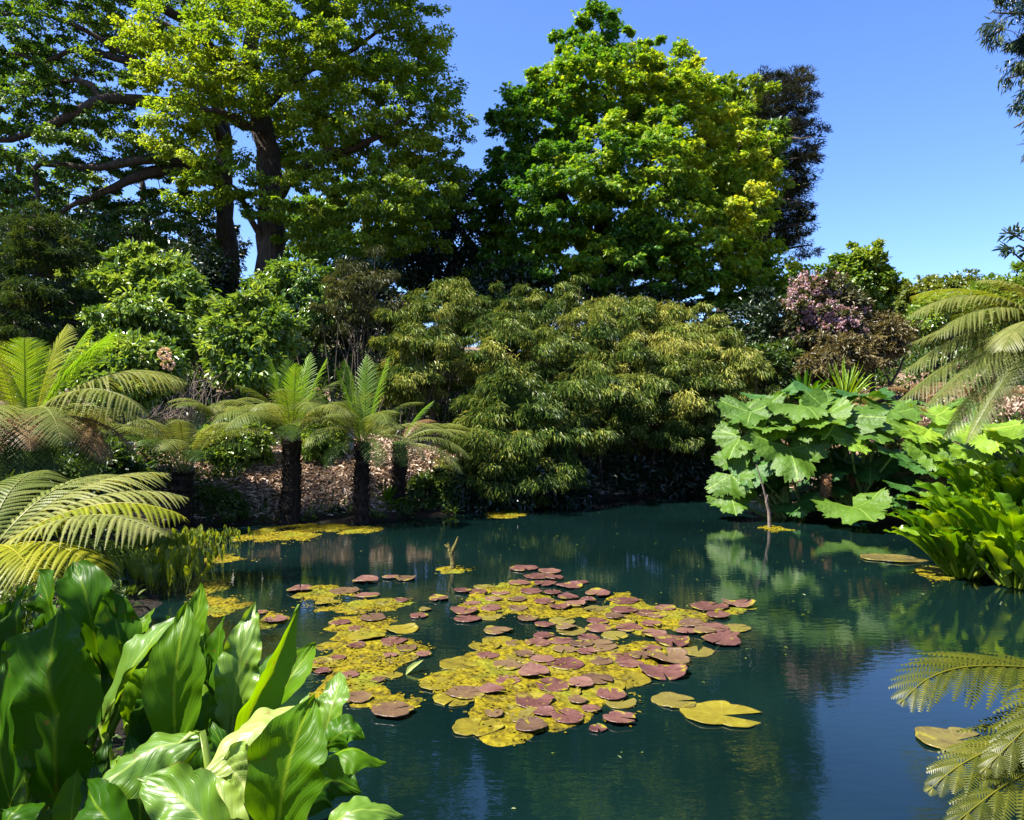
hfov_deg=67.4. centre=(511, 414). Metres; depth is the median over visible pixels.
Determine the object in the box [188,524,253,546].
marsh plant
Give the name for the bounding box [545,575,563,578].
lily pad
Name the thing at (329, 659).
lily pad
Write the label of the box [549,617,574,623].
lily pad
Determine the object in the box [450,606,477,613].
lily pad
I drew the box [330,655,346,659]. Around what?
lily pad
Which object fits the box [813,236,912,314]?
field maple tree
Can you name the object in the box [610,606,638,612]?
lily pad
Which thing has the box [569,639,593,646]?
lily pad
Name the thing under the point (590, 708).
lily pad
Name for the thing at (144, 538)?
marsh plant
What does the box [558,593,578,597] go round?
lily pad
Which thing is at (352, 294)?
bamboo
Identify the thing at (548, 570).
lily pad
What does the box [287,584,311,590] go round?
lily pad
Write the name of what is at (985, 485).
skunk cabbage
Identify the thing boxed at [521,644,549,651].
lily pad
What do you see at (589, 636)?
lily pad
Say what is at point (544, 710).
lily pad
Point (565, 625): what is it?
lily pad
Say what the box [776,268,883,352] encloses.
rhododendron bush
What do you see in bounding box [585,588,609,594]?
lily pad
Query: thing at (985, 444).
giant rhubarb
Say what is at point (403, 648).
lily pad
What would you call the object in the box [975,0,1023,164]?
weeping conifer tree
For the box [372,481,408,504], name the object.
hart tongue fern
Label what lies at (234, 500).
bush
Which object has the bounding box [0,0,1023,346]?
sky
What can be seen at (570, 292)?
bamboo
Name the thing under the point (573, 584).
lily pad
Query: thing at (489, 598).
lily pad
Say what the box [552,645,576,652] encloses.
lily pad
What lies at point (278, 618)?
lily pad
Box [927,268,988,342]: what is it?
hedge tree
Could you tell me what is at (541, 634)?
lily pad
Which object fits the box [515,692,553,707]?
lily pad
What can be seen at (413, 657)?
lily pad
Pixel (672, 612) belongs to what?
lily pad
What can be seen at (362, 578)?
lily pad
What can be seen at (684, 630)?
lily pad
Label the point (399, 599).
lily pad
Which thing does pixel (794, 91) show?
pine tree
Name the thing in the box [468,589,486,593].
lily pad
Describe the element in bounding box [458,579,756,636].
algae mat
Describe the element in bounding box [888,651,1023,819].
ground fern
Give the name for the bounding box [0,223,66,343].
evergreen shrub
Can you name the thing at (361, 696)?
lily pad
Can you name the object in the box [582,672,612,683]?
lily pad
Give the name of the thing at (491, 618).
lily pad
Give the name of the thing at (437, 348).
bamboo
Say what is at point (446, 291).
bamboo
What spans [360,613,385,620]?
lily pad
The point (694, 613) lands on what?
lily pad
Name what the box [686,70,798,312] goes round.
lime tree
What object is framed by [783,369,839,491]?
shrub
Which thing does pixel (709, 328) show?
bamboo
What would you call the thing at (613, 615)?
lily pad
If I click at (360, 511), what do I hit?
tree fern
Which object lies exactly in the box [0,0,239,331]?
oak tree
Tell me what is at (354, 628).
lily pad
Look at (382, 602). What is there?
lily pad
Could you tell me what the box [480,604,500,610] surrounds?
lily pad
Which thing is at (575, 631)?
lily pad
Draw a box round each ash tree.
[0,114,133,279]
[0,180,252,276]
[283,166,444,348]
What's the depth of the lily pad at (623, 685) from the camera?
5.06 m
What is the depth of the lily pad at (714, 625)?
6.47 m
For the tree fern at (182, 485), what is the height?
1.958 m
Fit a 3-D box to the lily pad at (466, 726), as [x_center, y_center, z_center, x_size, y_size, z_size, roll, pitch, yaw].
[-0.194,1.789,4.414,0.298,0.016,0.275,0,0,0]
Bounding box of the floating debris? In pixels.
[256,505,934,808]
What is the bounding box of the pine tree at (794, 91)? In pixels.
[727,64,833,298]
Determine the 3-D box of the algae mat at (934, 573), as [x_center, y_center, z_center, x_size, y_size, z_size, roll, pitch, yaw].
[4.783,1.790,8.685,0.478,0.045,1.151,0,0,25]
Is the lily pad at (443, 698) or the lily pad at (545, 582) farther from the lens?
the lily pad at (545, 582)
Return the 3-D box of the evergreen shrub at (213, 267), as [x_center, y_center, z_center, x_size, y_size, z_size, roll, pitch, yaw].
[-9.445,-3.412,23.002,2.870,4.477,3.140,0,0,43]
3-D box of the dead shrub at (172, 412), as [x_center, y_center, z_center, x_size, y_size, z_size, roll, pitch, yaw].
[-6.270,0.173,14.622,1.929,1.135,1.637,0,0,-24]
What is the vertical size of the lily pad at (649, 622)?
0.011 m
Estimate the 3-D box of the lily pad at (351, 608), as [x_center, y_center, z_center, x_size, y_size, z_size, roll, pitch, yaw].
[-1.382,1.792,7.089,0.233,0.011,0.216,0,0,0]
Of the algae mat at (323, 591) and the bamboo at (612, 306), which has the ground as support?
the bamboo at (612, 306)
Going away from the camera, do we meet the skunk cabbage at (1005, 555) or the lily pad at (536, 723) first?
the lily pad at (536, 723)
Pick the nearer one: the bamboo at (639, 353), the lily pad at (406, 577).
the lily pad at (406, 577)
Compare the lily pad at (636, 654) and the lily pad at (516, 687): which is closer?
the lily pad at (516, 687)
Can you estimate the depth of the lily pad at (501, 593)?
7.70 m
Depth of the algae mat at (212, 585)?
8.04 m
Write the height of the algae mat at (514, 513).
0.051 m
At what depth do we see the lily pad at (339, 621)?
6.61 m
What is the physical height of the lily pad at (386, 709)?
0.011 m
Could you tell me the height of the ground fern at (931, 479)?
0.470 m
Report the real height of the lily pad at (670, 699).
0.014 m
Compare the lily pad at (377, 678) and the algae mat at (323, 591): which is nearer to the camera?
the lily pad at (377, 678)
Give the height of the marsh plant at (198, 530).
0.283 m
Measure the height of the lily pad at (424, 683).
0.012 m
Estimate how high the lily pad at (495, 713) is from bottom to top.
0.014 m
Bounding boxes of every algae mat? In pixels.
[180,579,232,596]
[185,594,252,617]
[189,553,253,567]
[229,523,346,544]
[259,607,290,629]
[291,584,415,614]
[309,634,435,716]
[319,614,397,640]
[330,525,382,533]
[418,639,667,746]
[434,565,476,573]
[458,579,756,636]
[486,508,534,518]
[757,525,795,532]
[912,565,954,582]
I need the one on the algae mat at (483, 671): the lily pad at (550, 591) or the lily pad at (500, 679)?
the lily pad at (500, 679)
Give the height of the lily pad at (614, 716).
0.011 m
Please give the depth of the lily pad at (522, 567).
8.96 m
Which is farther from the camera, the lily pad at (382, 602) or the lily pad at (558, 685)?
the lily pad at (382, 602)
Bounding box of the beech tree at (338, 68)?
[104,0,482,280]
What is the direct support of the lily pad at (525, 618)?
on the pond water
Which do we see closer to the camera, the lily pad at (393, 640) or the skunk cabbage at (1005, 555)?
the lily pad at (393, 640)
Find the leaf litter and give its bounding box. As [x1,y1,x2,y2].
[127,352,1023,527]
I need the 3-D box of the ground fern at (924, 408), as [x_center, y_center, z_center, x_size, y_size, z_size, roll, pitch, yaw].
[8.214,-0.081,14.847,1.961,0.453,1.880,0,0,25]
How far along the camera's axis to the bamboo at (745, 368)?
16.97 m
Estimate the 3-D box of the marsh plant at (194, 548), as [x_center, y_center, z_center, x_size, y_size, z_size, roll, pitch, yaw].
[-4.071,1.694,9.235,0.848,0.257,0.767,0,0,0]
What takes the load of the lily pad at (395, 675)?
on the pond water
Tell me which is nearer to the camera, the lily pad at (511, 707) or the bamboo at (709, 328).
the lily pad at (511, 707)
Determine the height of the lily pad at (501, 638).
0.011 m
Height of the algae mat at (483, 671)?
0.040 m
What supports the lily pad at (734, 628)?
on the pond water
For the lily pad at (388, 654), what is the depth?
5.71 m
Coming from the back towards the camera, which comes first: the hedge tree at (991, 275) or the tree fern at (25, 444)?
the hedge tree at (991, 275)
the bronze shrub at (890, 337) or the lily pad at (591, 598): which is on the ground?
the bronze shrub at (890, 337)
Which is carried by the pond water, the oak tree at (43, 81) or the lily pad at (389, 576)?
the lily pad at (389, 576)
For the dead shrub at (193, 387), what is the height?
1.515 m
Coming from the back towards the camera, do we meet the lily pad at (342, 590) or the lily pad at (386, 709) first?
the lily pad at (342, 590)
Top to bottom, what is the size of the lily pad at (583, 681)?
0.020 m
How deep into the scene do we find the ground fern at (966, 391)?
15.51 m
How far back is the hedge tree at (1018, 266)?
25.93 m
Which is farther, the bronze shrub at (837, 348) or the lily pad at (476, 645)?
the bronze shrub at (837, 348)
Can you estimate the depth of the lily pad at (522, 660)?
5.64 m
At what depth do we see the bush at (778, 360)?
19.15 m
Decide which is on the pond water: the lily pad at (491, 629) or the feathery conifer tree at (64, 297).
the lily pad at (491, 629)
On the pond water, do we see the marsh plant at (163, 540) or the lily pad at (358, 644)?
the marsh plant at (163, 540)
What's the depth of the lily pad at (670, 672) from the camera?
5.35 m
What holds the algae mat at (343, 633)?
on the pond water
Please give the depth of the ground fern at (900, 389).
16.91 m
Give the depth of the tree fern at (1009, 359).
8.49 m
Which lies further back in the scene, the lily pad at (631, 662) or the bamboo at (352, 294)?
the bamboo at (352, 294)
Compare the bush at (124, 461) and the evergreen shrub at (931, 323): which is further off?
the evergreen shrub at (931, 323)
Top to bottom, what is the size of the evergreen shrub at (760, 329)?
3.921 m
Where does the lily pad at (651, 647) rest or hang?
on the algae mat at (483, 671)
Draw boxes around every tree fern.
[0,324,186,562]
[97,412,270,526]
[166,398,273,421]
[202,353,378,524]
[283,354,445,523]
[361,401,479,507]
[898,280,1023,442]
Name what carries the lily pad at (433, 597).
on the pond water
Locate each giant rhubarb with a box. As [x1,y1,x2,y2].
[704,381,831,518]
[762,379,922,525]
[882,397,973,496]
[948,405,1023,472]
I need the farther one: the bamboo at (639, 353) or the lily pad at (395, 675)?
the bamboo at (639, 353)
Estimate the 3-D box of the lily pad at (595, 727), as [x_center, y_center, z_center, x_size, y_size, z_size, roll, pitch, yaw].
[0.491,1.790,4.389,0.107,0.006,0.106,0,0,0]
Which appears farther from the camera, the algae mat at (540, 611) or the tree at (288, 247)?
the tree at (288, 247)
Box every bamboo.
[304,244,412,425]
[359,297,465,441]
[379,275,493,423]
[430,362,606,508]
[437,298,603,401]
[455,272,616,393]
[526,357,658,489]
[535,293,685,432]
[546,313,701,485]
[601,357,768,493]
[612,300,760,464]
[621,326,789,495]
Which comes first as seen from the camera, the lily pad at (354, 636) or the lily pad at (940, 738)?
the lily pad at (940, 738)
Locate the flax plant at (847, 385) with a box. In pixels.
[812,359,875,452]
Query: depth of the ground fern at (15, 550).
5.64 m
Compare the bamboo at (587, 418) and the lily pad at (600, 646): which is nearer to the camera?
the lily pad at (600, 646)
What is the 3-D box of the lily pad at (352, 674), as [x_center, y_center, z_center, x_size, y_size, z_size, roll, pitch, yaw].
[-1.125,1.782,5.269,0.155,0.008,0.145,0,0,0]
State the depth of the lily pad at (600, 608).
7.13 m
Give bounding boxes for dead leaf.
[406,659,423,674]
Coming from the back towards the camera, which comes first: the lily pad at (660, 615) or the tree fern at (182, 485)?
the tree fern at (182, 485)
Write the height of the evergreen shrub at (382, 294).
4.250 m
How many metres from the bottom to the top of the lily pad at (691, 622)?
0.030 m
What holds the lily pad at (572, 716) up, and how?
on the algae mat at (483, 671)
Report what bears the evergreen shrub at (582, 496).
on the ground
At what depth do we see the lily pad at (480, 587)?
8.03 m
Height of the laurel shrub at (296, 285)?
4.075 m
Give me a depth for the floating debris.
7.22 m
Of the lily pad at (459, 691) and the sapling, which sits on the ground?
the sapling
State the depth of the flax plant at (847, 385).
14.72 m
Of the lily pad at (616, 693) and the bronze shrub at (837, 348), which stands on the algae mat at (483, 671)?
the lily pad at (616, 693)
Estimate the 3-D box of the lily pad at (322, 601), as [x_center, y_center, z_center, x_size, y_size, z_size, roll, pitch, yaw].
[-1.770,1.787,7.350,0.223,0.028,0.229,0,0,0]
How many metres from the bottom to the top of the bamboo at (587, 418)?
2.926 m
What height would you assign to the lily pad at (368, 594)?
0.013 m
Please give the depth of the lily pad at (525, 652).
5.73 m
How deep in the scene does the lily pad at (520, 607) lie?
7.10 m
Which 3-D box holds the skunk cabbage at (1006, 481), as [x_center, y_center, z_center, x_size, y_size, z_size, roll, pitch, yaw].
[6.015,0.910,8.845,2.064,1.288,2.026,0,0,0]
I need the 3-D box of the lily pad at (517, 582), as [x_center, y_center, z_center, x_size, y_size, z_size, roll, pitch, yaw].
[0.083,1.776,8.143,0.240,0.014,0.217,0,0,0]
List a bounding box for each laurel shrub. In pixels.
[46,236,221,371]
[191,278,309,418]
[238,253,354,395]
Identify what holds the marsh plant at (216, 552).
on the pond water
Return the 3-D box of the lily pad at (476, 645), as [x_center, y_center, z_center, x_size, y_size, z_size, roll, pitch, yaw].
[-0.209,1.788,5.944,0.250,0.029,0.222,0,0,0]
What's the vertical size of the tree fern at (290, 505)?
2.997 m
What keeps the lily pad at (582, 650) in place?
on the algae mat at (483, 671)
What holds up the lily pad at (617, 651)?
on the pond water
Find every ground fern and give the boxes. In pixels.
[0,470,189,603]
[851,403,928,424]
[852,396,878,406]
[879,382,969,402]
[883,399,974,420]
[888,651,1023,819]
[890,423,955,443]
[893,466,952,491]
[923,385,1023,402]
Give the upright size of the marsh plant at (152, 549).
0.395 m
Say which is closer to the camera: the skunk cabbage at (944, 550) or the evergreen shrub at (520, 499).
the skunk cabbage at (944, 550)
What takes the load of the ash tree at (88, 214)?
on the ground
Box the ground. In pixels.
[0,317,1023,816]
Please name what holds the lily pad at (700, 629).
on the pond water
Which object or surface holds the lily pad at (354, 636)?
on the algae mat at (343, 633)
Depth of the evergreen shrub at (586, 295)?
22.63 m
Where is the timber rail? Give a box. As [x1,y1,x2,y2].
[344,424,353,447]
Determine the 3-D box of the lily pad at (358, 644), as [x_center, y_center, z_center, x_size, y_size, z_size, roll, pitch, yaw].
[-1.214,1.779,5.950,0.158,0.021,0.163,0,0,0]
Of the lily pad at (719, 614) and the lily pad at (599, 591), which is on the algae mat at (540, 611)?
the lily pad at (719, 614)
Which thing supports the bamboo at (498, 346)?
on the ground
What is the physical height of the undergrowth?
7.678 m
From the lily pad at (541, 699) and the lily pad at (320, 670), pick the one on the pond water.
the lily pad at (320, 670)
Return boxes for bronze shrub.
[791,328,887,389]
[841,308,924,405]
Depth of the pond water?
5.91 m
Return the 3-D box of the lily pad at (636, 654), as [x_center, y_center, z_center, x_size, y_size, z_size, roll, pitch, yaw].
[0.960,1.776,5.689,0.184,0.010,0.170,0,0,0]
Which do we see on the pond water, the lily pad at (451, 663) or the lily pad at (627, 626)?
the lily pad at (451, 663)
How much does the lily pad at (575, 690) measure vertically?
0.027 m
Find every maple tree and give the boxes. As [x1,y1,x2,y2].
[458,0,814,374]
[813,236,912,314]
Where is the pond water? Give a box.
[139,496,1023,819]
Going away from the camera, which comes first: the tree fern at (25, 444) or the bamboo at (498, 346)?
the tree fern at (25, 444)
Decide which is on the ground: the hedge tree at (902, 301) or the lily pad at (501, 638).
the hedge tree at (902, 301)
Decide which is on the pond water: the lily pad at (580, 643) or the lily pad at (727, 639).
the lily pad at (727, 639)
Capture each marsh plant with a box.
[91,543,170,585]
[100,544,211,596]
[107,533,165,552]
[124,530,198,551]
[146,541,214,563]
[146,543,224,567]
[172,524,228,548]
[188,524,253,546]
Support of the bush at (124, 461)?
on the ground
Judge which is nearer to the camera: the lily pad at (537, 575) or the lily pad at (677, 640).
the lily pad at (677, 640)
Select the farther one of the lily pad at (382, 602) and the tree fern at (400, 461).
the tree fern at (400, 461)
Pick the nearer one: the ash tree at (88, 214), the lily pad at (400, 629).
the lily pad at (400, 629)
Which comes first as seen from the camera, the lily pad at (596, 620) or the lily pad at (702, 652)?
the lily pad at (702, 652)
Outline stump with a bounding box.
[444,536,458,568]
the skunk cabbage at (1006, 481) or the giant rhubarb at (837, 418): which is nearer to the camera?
the skunk cabbage at (1006, 481)
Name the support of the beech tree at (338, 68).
on the ground
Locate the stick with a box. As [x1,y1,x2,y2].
[756,464,771,526]
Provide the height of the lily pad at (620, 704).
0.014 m
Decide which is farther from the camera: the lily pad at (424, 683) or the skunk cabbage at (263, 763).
the lily pad at (424, 683)
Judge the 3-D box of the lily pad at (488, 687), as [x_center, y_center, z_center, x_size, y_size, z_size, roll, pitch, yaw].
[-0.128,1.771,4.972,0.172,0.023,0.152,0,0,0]
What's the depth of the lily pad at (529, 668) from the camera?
5.34 m
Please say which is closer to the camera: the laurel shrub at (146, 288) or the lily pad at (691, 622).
the lily pad at (691, 622)
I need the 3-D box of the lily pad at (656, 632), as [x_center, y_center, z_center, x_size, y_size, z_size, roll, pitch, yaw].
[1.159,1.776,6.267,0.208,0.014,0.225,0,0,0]
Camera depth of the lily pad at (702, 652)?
5.82 m
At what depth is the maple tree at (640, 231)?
23.70 m
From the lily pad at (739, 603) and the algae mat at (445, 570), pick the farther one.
the algae mat at (445, 570)
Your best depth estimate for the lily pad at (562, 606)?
7.14 m
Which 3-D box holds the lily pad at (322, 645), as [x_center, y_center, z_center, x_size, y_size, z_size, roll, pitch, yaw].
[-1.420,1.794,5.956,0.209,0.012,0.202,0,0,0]
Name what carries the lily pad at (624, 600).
on the algae mat at (540, 611)
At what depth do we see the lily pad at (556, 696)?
4.87 m
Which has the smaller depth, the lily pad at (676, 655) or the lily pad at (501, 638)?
the lily pad at (676, 655)
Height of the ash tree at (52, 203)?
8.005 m
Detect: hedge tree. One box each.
[889,274,939,321]
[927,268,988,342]
[960,272,1023,342]
[987,260,1023,334]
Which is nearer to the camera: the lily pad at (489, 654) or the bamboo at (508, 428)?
the lily pad at (489, 654)
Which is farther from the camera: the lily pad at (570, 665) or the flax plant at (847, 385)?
the flax plant at (847, 385)
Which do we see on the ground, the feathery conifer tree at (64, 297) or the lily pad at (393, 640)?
the feathery conifer tree at (64, 297)
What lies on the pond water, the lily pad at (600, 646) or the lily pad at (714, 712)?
the lily pad at (714, 712)
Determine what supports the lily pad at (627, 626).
on the algae mat at (540, 611)
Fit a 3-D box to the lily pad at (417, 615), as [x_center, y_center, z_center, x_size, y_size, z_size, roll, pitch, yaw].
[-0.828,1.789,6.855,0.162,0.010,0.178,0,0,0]
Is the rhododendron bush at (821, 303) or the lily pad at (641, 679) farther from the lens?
the rhododendron bush at (821, 303)
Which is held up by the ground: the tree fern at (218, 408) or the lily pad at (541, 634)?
the tree fern at (218, 408)
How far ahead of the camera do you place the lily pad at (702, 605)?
7.16 m
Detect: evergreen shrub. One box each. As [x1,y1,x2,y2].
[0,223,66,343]
[161,224,247,372]
[302,252,425,389]
[439,259,579,391]
[440,455,517,512]
[485,456,568,512]
[537,449,602,508]
[557,262,711,374]
[584,428,664,498]
[632,439,728,497]
[711,283,810,414]
[902,290,997,383]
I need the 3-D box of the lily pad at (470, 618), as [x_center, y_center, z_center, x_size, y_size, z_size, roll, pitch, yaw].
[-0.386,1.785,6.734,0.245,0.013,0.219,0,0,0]
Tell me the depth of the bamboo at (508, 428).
14.58 m
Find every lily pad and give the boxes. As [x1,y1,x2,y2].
[263,615,286,621]
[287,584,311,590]
[312,657,339,667]
[314,667,331,672]
[315,597,338,603]
[316,642,342,650]
[328,619,350,624]
[329,587,358,593]
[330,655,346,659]
[341,670,359,677]
[345,640,365,647]
[345,661,377,672]
[347,625,369,630]
[347,691,372,702]
[349,629,385,640]
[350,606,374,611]
[352,575,378,581]
[353,654,381,662]
[355,592,379,596]
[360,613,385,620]
[371,676,385,681]
[371,701,413,716]
[377,600,391,604]
[381,637,406,645]
[382,575,398,577]
[383,652,397,656]
[384,623,418,633]
[384,651,418,662]
[384,671,402,677]
[395,575,415,580]
[395,597,408,601]
[396,644,416,651]
[410,612,427,617]
[415,651,431,655]
[419,607,430,610]
[419,676,452,689]
[429,594,448,600]
[433,692,474,706]
[440,656,475,669]
[445,685,484,698]
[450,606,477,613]
[452,717,503,735]
[454,587,471,591]
[454,615,481,621]
[464,601,480,604]
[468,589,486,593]
[469,642,500,650]
[474,584,495,588]
[476,652,499,657]
[478,613,501,620]
[479,683,504,692]
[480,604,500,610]
[482,636,518,647]
[484,625,512,634]
[485,596,503,600]
[485,685,524,698]
[485,708,502,716]
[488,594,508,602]
[492,591,510,594]
[493,659,522,669]
[496,675,520,683]
[505,640,518,645]
[506,595,526,600]
[506,652,541,662]
[507,705,520,713]
[508,579,530,584]
[508,605,527,610]
[510,565,538,570]
[510,708,547,723]
[513,692,560,705]
[514,649,533,656]
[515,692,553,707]
[515,716,546,730]
[517,615,537,620]
[518,662,549,675]
[520,588,542,593]
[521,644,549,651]
[524,573,553,578]
[525,638,550,646]
[530,654,554,661]
[532,636,556,645]
[532,705,555,715]
[533,632,554,637]
[534,580,556,585]
[534,598,554,603]
[535,621,554,626]
[535,677,569,691]
[536,665,577,677]
[538,568,560,572]
[543,683,581,696]
[544,589,561,593]
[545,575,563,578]
[546,657,584,669]
[548,637,571,643]
[549,603,570,608]
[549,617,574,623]
[551,708,583,722]
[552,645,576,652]
[555,581,582,587]
[556,622,576,628]
[556,626,586,635]
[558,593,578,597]
[564,600,585,605]
[568,676,594,686]
[568,695,587,702]
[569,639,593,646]
[573,647,595,653]
[576,580,588,583]
[578,633,599,639]
[579,596,595,600]
[582,639,616,651]
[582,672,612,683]
[582,704,600,711]
[584,605,604,610]
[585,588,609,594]
[585,623,611,631]
[586,617,609,623]
[586,679,625,691]
[589,656,612,664]
[589,724,606,731]
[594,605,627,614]
[596,687,626,699]
[601,631,627,639]
[603,710,635,722]
[604,697,636,708]
[605,612,624,617]
[605,672,650,687]
[608,653,636,662]
[610,597,638,603]
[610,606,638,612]
[610,619,635,625]
[610,647,648,658]
[616,623,642,630]
[618,659,643,666]
[629,650,653,658]
[635,609,659,615]
[638,664,687,679]
[641,620,660,625]
[641,628,666,636]
[641,644,661,650]
[646,647,689,663]
[647,612,666,617]
[651,692,696,707]
[654,604,675,609]
[654,634,689,646]
[662,606,690,615]
[675,627,695,632]
[678,618,706,625]
[679,612,708,619]
[680,700,761,727]
[684,646,714,656]
[690,601,728,610]
[693,626,716,632]
[701,622,728,630]
[701,633,740,645]
[706,610,730,616]
[716,629,739,635]
[721,599,755,606]
[723,624,750,631]
[860,553,928,561]
[915,726,997,754]
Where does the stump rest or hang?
in the pond water
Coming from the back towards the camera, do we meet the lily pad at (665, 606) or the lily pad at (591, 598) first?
the lily pad at (591, 598)
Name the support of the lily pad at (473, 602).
on the algae mat at (540, 611)
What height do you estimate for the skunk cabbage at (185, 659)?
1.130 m
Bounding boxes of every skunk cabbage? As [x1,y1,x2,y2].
[0,560,154,819]
[74,670,402,819]
[81,583,315,819]
[882,491,1017,579]
[892,458,1023,511]
[929,489,1023,589]
[930,446,1023,506]
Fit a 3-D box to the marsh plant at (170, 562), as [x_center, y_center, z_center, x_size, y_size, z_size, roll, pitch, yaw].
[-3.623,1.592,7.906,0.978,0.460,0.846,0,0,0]
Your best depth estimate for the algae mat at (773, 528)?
12.05 m
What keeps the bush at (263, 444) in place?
on the ground
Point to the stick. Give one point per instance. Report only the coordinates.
(768, 511)
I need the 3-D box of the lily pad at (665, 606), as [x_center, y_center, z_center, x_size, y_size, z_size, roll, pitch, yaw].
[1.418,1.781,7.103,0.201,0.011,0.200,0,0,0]
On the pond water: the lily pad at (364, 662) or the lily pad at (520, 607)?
the lily pad at (364, 662)
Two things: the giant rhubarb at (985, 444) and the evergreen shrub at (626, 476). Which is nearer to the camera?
the giant rhubarb at (985, 444)
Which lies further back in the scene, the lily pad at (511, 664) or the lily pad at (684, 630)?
the lily pad at (684, 630)
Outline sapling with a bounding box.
[992,222,1023,262]
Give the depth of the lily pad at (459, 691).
4.94 m
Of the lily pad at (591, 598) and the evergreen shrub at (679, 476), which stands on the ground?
the evergreen shrub at (679, 476)
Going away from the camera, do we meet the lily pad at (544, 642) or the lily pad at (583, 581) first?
the lily pad at (544, 642)
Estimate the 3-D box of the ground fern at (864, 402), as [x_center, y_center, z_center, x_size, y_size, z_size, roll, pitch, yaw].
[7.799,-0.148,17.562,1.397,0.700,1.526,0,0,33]
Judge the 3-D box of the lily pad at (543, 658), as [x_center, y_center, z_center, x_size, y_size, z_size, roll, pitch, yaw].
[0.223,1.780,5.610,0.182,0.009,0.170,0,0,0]
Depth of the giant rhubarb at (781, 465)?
13.14 m
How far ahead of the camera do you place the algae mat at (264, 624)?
6.64 m
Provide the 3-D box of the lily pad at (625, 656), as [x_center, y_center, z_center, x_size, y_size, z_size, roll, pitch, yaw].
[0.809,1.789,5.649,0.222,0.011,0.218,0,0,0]
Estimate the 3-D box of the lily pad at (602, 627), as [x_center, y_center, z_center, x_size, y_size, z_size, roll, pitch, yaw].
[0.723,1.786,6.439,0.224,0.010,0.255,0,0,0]
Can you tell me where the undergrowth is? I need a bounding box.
[0,314,1023,755]
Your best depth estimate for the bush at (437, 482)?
14.03 m
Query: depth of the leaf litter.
13.97 m
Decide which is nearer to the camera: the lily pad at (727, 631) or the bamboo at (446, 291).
the lily pad at (727, 631)
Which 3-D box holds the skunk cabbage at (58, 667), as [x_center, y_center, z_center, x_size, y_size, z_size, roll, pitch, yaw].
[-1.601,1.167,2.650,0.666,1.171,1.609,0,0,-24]
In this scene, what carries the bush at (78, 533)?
on the ground
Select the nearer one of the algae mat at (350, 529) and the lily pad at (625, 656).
the lily pad at (625, 656)
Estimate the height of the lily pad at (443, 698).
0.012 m
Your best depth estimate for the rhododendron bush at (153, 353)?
12.30 m
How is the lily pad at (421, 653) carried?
on the algae mat at (362, 681)
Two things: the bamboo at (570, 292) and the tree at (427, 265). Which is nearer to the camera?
the bamboo at (570, 292)
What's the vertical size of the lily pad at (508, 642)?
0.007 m
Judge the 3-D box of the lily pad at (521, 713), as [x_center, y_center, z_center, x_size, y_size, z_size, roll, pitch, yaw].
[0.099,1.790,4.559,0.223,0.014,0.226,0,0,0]
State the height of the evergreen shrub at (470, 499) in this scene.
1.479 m
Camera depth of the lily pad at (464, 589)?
7.80 m
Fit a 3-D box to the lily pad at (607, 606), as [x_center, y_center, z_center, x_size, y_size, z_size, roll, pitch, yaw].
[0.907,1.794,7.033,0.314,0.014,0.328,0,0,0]
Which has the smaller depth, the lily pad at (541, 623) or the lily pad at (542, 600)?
the lily pad at (541, 623)
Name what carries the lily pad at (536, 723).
on the algae mat at (483, 671)
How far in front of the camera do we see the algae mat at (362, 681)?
5.45 m
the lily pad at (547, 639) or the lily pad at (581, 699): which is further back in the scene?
the lily pad at (547, 639)
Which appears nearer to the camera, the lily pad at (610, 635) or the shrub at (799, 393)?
the lily pad at (610, 635)
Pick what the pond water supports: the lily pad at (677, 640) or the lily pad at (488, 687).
the lily pad at (677, 640)
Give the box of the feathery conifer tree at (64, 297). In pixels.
[0,197,105,408]
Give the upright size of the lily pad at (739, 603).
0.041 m
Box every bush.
[0,465,135,575]
[45,327,193,446]
[55,435,157,552]
[189,416,280,468]
[191,483,255,521]
[300,416,352,465]
[403,466,465,509]
[738,337,804,421]
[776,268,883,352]
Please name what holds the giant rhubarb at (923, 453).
on the ground
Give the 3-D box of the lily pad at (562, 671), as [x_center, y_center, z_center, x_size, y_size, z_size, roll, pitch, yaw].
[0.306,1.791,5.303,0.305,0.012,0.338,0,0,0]
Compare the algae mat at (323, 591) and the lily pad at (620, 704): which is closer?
the lily pad at (620, 704)
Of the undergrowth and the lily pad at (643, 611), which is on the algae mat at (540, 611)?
the lily pad at (643, 611)
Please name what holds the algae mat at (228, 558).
on the pond water
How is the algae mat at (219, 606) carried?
on the pond water
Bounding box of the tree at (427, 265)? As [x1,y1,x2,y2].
[386,163,523,378]
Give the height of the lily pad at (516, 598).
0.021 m
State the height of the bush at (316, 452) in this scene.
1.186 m

